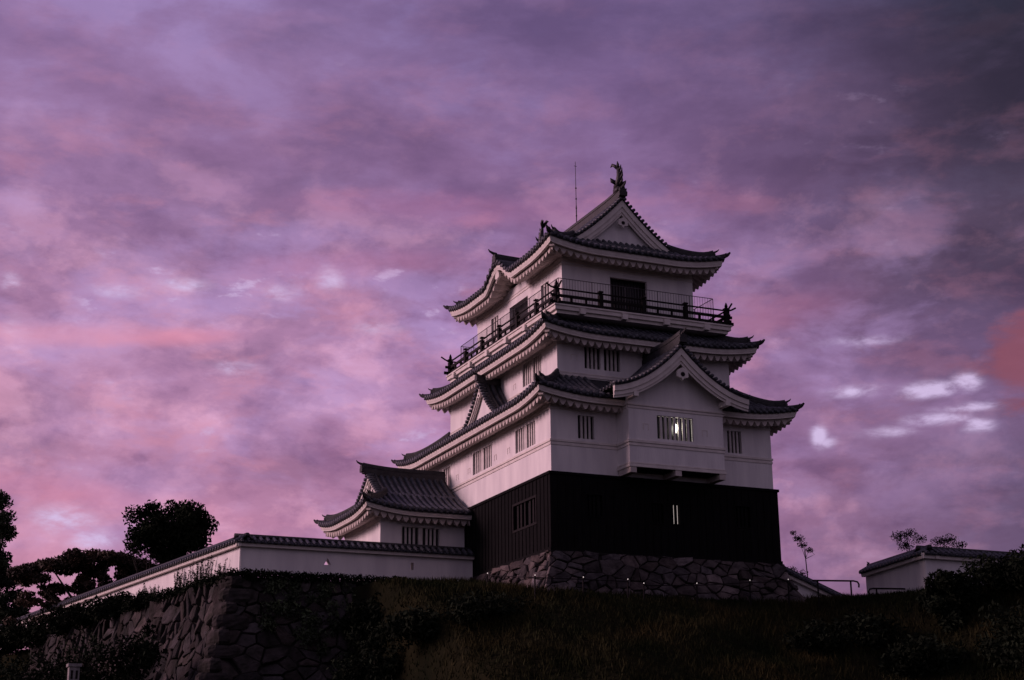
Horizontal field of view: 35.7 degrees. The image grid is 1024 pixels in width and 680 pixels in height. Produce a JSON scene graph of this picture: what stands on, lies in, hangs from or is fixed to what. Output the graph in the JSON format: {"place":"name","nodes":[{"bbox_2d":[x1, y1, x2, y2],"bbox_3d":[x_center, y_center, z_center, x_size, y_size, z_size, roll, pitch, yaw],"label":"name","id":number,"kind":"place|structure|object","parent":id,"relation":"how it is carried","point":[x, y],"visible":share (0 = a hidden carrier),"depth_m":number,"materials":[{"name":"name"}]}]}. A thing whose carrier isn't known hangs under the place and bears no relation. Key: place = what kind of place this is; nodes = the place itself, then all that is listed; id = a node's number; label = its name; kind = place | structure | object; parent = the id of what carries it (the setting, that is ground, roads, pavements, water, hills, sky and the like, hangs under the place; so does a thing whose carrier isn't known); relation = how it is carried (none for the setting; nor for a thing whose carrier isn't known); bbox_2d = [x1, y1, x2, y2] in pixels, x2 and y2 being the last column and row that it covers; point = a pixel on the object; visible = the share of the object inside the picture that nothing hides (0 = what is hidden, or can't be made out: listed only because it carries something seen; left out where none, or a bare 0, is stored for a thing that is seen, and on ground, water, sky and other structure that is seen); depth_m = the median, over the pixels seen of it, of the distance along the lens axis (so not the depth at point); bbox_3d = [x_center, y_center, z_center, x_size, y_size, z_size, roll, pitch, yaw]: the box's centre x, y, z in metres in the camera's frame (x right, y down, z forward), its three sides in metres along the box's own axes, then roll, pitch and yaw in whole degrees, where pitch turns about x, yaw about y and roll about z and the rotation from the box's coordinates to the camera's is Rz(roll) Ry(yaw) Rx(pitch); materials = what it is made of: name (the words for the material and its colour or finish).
{"place":"outdoors","nodes":[
{"label":"outdoors","id":0,"kind":"place"},
{"bbox_2d":[0,576,1023,679],"bbox_3d":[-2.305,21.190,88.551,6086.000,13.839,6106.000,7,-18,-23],"label":"ground","id":1,"kind":"structure","parent":0,"point":[368,592],"depth_m":73.72,"materials":[{"name":"green plant"}]},
{"bbox_2d":[0,489,30,623],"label":"broadleaf tree","id":2,"kind":"object","parent":1,"relation":"on","point":[8,532],"visible":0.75,"depth_m":125.87,"materials":[{"name":"green plant"}]},
{"bbox_2d":[0,622,31,656],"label":"shrub","id":3,"kind":"object","parent":1,"relation":"on","point":[6,647],"visible":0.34,"depth_m":113.23,"materials":[{"name":"green plant"}]},
{"bbox_2d":[1,613,51,647],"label":"shrub","id":4,"kind":"object","parent":1,"relation":"on","point":[34,632],"visible":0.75,"depth_m":107.33,"materials":[{"name":"green plant"}]},
{"bbox_2d":[0,647,72,679],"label":"shrub","id":5,"kind":"object","parent":1,"relation":"on","point":[35,670],"visible":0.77,"depth_m":81.48,"materials":[{"name":"green plant"}]},
{"bbox_2d":[37,603,74,639],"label":"shrub","id":6,"kind":"object","parent":1,"relation":"on","point":[56,625],"visible":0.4,"depth_m":102.63,"materials":[{"name":"green plant"}]},
{"bbox_2d":[66,663,81,679],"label":"stone marker","id":7,"kind":"object","parent":1,"relation":"on","point":[73,673],"visible":1,"depth_m":52.70,"materials":[{"name":"grey stone"}]},
{"bbox_2d":[34,629,114,679],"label":"shrub","id":8,"kind":"object","parent":1,"relation":"on","point":[69,656],"visible":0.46,"depth_m":84.67,"materials":[{"name":"green plant"}]},
{"bbox_2d":[59,599,96,632],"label":"shrub","id":9,"kind":"object","parent":1,"relation":"on","point":[77,616],"visible":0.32,"depth_m":98.69,"materials":[{"name":"green plant"}]},
{"bbox_2d":[2,547,157,625],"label":"broadleaf tree","id":10,"kind":"object","parent":1,"relation":"on","point":[70,562],"visible":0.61,"depth_m":109.40,"materials":[{"name":"green plant"}]},
{"bbox_2d":[84,591,133,621],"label":"shrub","id":11,"kind":"object","parent":1,"relation":"on","point":[105,608],"visible":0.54,"depth_m":95.30,"materials":[{"name":"green plant"}]},
{"bbox_2d":[58,633,167,679],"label":"shrub","id":12,"kind":"object","parent":1,"relation":"on","point":[142,657],"visible":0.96,"depth_m":79.67,"materials":[{"name":"green plant"}]},
{"bbox_2d":[115,624,156,679],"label":"shrub","id":13,"kind":"object","parent":1,"relation":"on","point":[148,631],"visible":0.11,"depth_m":87.94,"materials":[{"name":"green plant"}]},
{"bbox_2d":[127,590,149,611],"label":"shrub","id":14,"kind":"object","parent":1,"relation":"on","point":[134,604],"visible":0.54,"depth_m":91.92,"materials":[{"name":"green plant"}]},
{"bbox_2d":[129,552,157,572],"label":"leafy sapling","id":15,"kind":"object","parent":1,"relation":"on","point":[135,561],"visible":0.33,"depth_m":106.38,"materials":[{"name":"green plant"}]},
{"bbox_2d":[121,499,219,567],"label":"broadleaf tree","id":16,"kind":"object","parent":1,"relation":"on","point":[175,531],"visible":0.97,"depth_m":100.59,"materials":[{"name":"green plant"}]},
{"bbox_2d":[23,576,364,679],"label":"stone rampart","id":17,"kind":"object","parent":1,"relation":"on","point":[212,633],"visible":0.59,"depth_m":81.88,"materials":[{"name":"grey stone"}]},
{"bbox_2d":[136,583,159,596],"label":"tall weeds","id":18,"kind":"object","parent":17,"relation":"on","point":[153,589],"visible":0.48,"depth_m":92.57,"materials":[{"name":"green plant"}]},
{"bbox_2d":[174,555,214,586],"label":"tall weeds","id":19,"kind":"object","parent":17,"relation":"on","point":[208,569],"visible":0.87,"depth_m":86.97,"materials":[{"name":"green plant"}]},
{"bbox_2d":[217,558,227,574],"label":"tall weeds","id":20,"kind":"object","parent":17,"relation":"on","point":[219,567],"visible":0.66,"depth_m":83.96,"materials":[{"name":"green plant"}]},
{"bbox_2d":[0,533,474,641],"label":"boundary wall","id":21,"kind":"structure","parent":17,"relation":"on","point":[239,551],"depth_m":85.76,"materials":[{"name":"paint"}]},
{"bbox_2d":[87,567,410,626],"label":"ledge undergrowth","id":22,"kind":"object","parent":17,"relation":"on","point":[247,574],"visible":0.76,"depth_m":83.98,"materials":[{"name":"green plant"}]},
{"bbox_2d":[255,574,368,678],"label":"climbing ivy","id":23,"kind":"object","parent":17,"relation":"attached to","point":[313,622],"visible":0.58,"depth_m":82.06,"materials":[{"name":"green plant"}]},
{"bbox_2d":[338,592,385,637],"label":"shrub","id":24,"kind":"object","parent":1,"relation":"on","point":[360,612],"visible":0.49,"depth_m":81.09,"materials":[{"name":"green plant"}]},
{"bbox_2d":[326,633,403,679],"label":"shrub","id":25,"kind":"object","parent":1,"relation":"on","point":[371,667],"visible":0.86,"depth_m":76.98,"materials":[{"name":"green plant"}]},
{"bbox_2d":[344,614,394,660],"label":"shrub","id":26,"kind":"object","parent":1,"relation":"on","point":[379,626],"visible":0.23,"depth_m":80.02,"materials":[{"name":"green plant"}]},
{"bbox_2d":[313,460,471,579],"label":"corner turret","id":27,"kind":"object","parent":1,"relation":"on","point":[407,506],"visible":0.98,"depth_m":89.00,"materials":[{"name":"paint"}]},
{"bbox_2d":[401,525,439,545],"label":"window","id":28,"kind":"structure","parent":27,"relation":"in","point":[420,536],"depth_m":88.45,"materials":[{"name":"paint"}]},
{"bbox_2d":[382,604,445,650],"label":"shrub","id":29,"kind":"object","parent":1,"relation":"on","point":[414,626],"visible":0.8,"depth_m":74.66,"materials":[{"name":"green plant"}]},
{"bbox_2d":[444,589,535,624],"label":"shrub","id":30,"kind":"object","parent":1,"relation":"on","point":[489,606],"visible":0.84,"depth_m":73.59,"materials":[{"name":"green plant"}]},
{"bbox_2d":[469,550,806,603],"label":"masonry foundation","id":31,"kind":"object","parent":1,"relation":"on","point":[637,571],"visible":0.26,"depth_m":80.70,"materials":[{"name":"stone"}]},
{"bbox_2d":[391,161,804,576],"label":"castle keep","id":32,"kind":"structure","parent":31,"relation":"on","point":[588,398],"depth_m":84.87,"materials":[{"name":"white paint"}]},
{"bbox_2d":[441,467,449,486],"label":"window","id":33,"kind":"structure","parent":32,"relation":"in","point":[447,471],"depth_m":93.67,"materials":[{"name":"white paint"}]},
{"bbox_2d":[475,445,491,473],"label":"window","id":34,"kind":"structure","parent":32,"relation":"in","point":[483,458],"depth_m":88.79,"materials":[{"name":"white wood"}]},
{"bbox_2d":[494,316,497,340],"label":"window","id":35,"kind":"structure","parent":32,"relation":"in","point":[495,319],"depth_m":95.82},
{"bbox_2d":[517,302,527,323],"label":"window","id":36,"kind":"structure","parent":32,"relation":"in","point":[526,304],"depth_m":93.31,"materials":[{"name":"wood"}]},
{"bbox_2d":[512,494,536,532],"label":"window","id":37,"kind":"structure","parent":32,"relation":"in","point":[526,513],"depth_m":82.40,"materials":[{"name":"brown wood"}]},
{"bbox_2d":[518,422,534,451],"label":"window","id":38,"kind":"structure","parent":32,"relation":"in","point":[526,435],"depth_m":83.71,"materials":[{"name":"white wood"}]},
{"bbox_2d":[525,354,540,385],"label":"window","id":39,"kind":"structure","parent":32,"relation":"in","point":[533,366],"depth_m":87.16,"materials":[{"name":"white wood"}]},
{"bbox_2d":[544,282,548,306],"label":"window","id":40,"kind":"structure","parent":32,"relation":"in","point":[545,291],"depth_m":89.49,"materials":[{"name":"white wood"}]},
{"bbox_2d":[578,416,591,438],"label":"window","id":41,"kind":"structure","parent":32,"relation":"in","point":[584,423],"depth_m":81.90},
{"bbox_2d":[584,347,598,369],"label":"window","id":42,"kind":"structure","parent":32,"relation":"in","point":[591,356],"depth_m":85.25,"materials":[{"name":"white wood"}]},
{"bbox_2d":[585,493,603,517],"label":"window","id":43,"kind":"structure","parent":32,"relation":"in","point":[592,503],"depth_m":80.69,"materials":[{"name":"black wood"}]},
{"bbox_2d":[604,349,618,371],"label":"window","id":44,"kind":"structure","parent":32,"relation":"in","point":[610,357],"depth_m":85.70,"materials":[{"name":"white wood"}]},
{"bbox_2d":[610,280,641,310],"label":"door","id":45,"kind":"structure","parent":32,"relation":"in","point":[613,281],"depth_m":89.64,"materials":[{"name":"black wood"}]},
{"bbox_2d":[650,502,664,524],"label":"window","id":46,"kind":"structure","parent":32,"relation":"in","point":[655,510],"depth_m":82.02,"materials":[{"name":"black wood"}]},
{"bbox_2d":[672,503,681,525],"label":"window","id":47,"kind":"structure","parent":32,"relation":"in","point":[674,507],"depth_m":82.44,"materials":[{"name":"black wood"}]},
{"bbox_2d":[727,431,739,453],"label":"window","id":48,"kind":"structure","parent":32,"relation":"in","point":[732,437],"depth_m":85.35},
{"bbox_2d":[734,505,751,528],"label":"window","id":49,"kind":"structure","parent":32,"relation":"in","point":[740,513],"depth_m":84.09,"materials":[{"name":"black wood"}]},
{"bbox_2d":[487,573,789,606],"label":"post fence","id":50,"kind":"object","parent":1,"relation":"on","point":[627,581],"visible":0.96,"depth_m":78.22,"materials":[{"name":"brown metal"}]},
{"bbox_2d":[790,566,806,575],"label":"wind blown tree","id":51,"kind":"object","parent":1,"relation":"on","point":[803,573],"visible":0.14,"depth_m":92.16,"materials":[{"name":"green plant"}]},
{"bbox_2d":[790,531,814,576],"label":"wind blown tree","id":52,"kind":"object","parent":1,"relation":"on","point":[801,544],"visible":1,"depth_m":92.19,"materials":[{"name":"green plant"}]},
{"bbox_2d":[785,566,843,597],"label":"stair wall","id":53,"kind":"structure","parent":1,"relation":"on","point":[806,585],"depth_m":85.43,"materials":[{"name":"paint"}]},
{"bbox_2d":[782,617,855,656],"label":"shrub","id":54,"kind":"object","parent":1,"relation":"on","point":[819,635],"visible":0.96,"depth_m":74.46,"materials":[{"name":"green plant"}]},
{"bbox_2d":[812,580,859,610],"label":"handrail","id":55,"kind":"object","parent":1,"relation":"on","point":[851,581],"visible":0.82,"depth_m":82.09,"materials":[{"name":"black metal"}]},
{"bbox_2d":[827,608,906,649],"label":"shrub","id":56,"kind":"object","parent":1,"relation":"on","point":[863,628],"visible":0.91,"depth_m":76.03,"materials":[{"name":"green plant"}]},
{"bbox_2d":[868,588,904,593],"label":"handrail","id":57,"kind":"object","parent":1,"relation":"on","point":[885,589],"visible":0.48,"depth_m":82.81,"materials":[{"name":"black metal"}]},
{"bbox_2d":[891,528,926,550],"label":"wind blown tree","id":58,"kind":"object","parent":1,"relation":"on","point":[906,535],"visible":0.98,"depth_m":86.62,"materials":[{"name":"green plant"}]},
{"bbox_2d":[875,630,971,677],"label":"shrub","id":59,"kind":"object","parent":1,"relation":"on","point":[914,655],"visible":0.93,"depth_m":73.41,"materials":[{"name":"green plant"}]},
{"bbox_2d":[859,545,1022,593],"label":"boundary wall","id":60,"kind":"structure","parent":1,"relation":"on","point":[910,569],"depth_m":82.80,"materials":[{"name":"paint"}]},
{"bbox_2d":[930,533,967,548],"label":"wind blown tree","id":61,"kind":"object","parent":1,"relation":"on","point":[945,540],"visible":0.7,"depth_m":87.68,"materials":[{"name":"green plant"}]},
{"bbox_2d":[916,569,982,631],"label":"shrub","id":62,"kind":"object","parent":1,"relation":"on","point":[947,595],"visible":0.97,"depth_m":76.24,"materials":[{"name":"green plant"}]},
{"bbox_2d":[956,543,1023,591],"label":"shrub","id":63,"kind":"object","parent":1,"relation":"on","point":[1003,572],"visible":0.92,"depth_m":77.05,"materials":[{"name":"green plant"}]},
{"bbox_2d":[973,599,1023,670],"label":"shrub","id":64,"kind":"object","parent":1,"relation":"on","point":[1013,644],"visible":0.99,"depth_m":71.48,"materials":[{"name":"green plant"}]},
{"bbox_2d":[0,0,1023,649],"label":"sky","id":65,"kind":"structure","parent":0,"point":[236,236],"materials":[{"name":"purple"}]}
]}

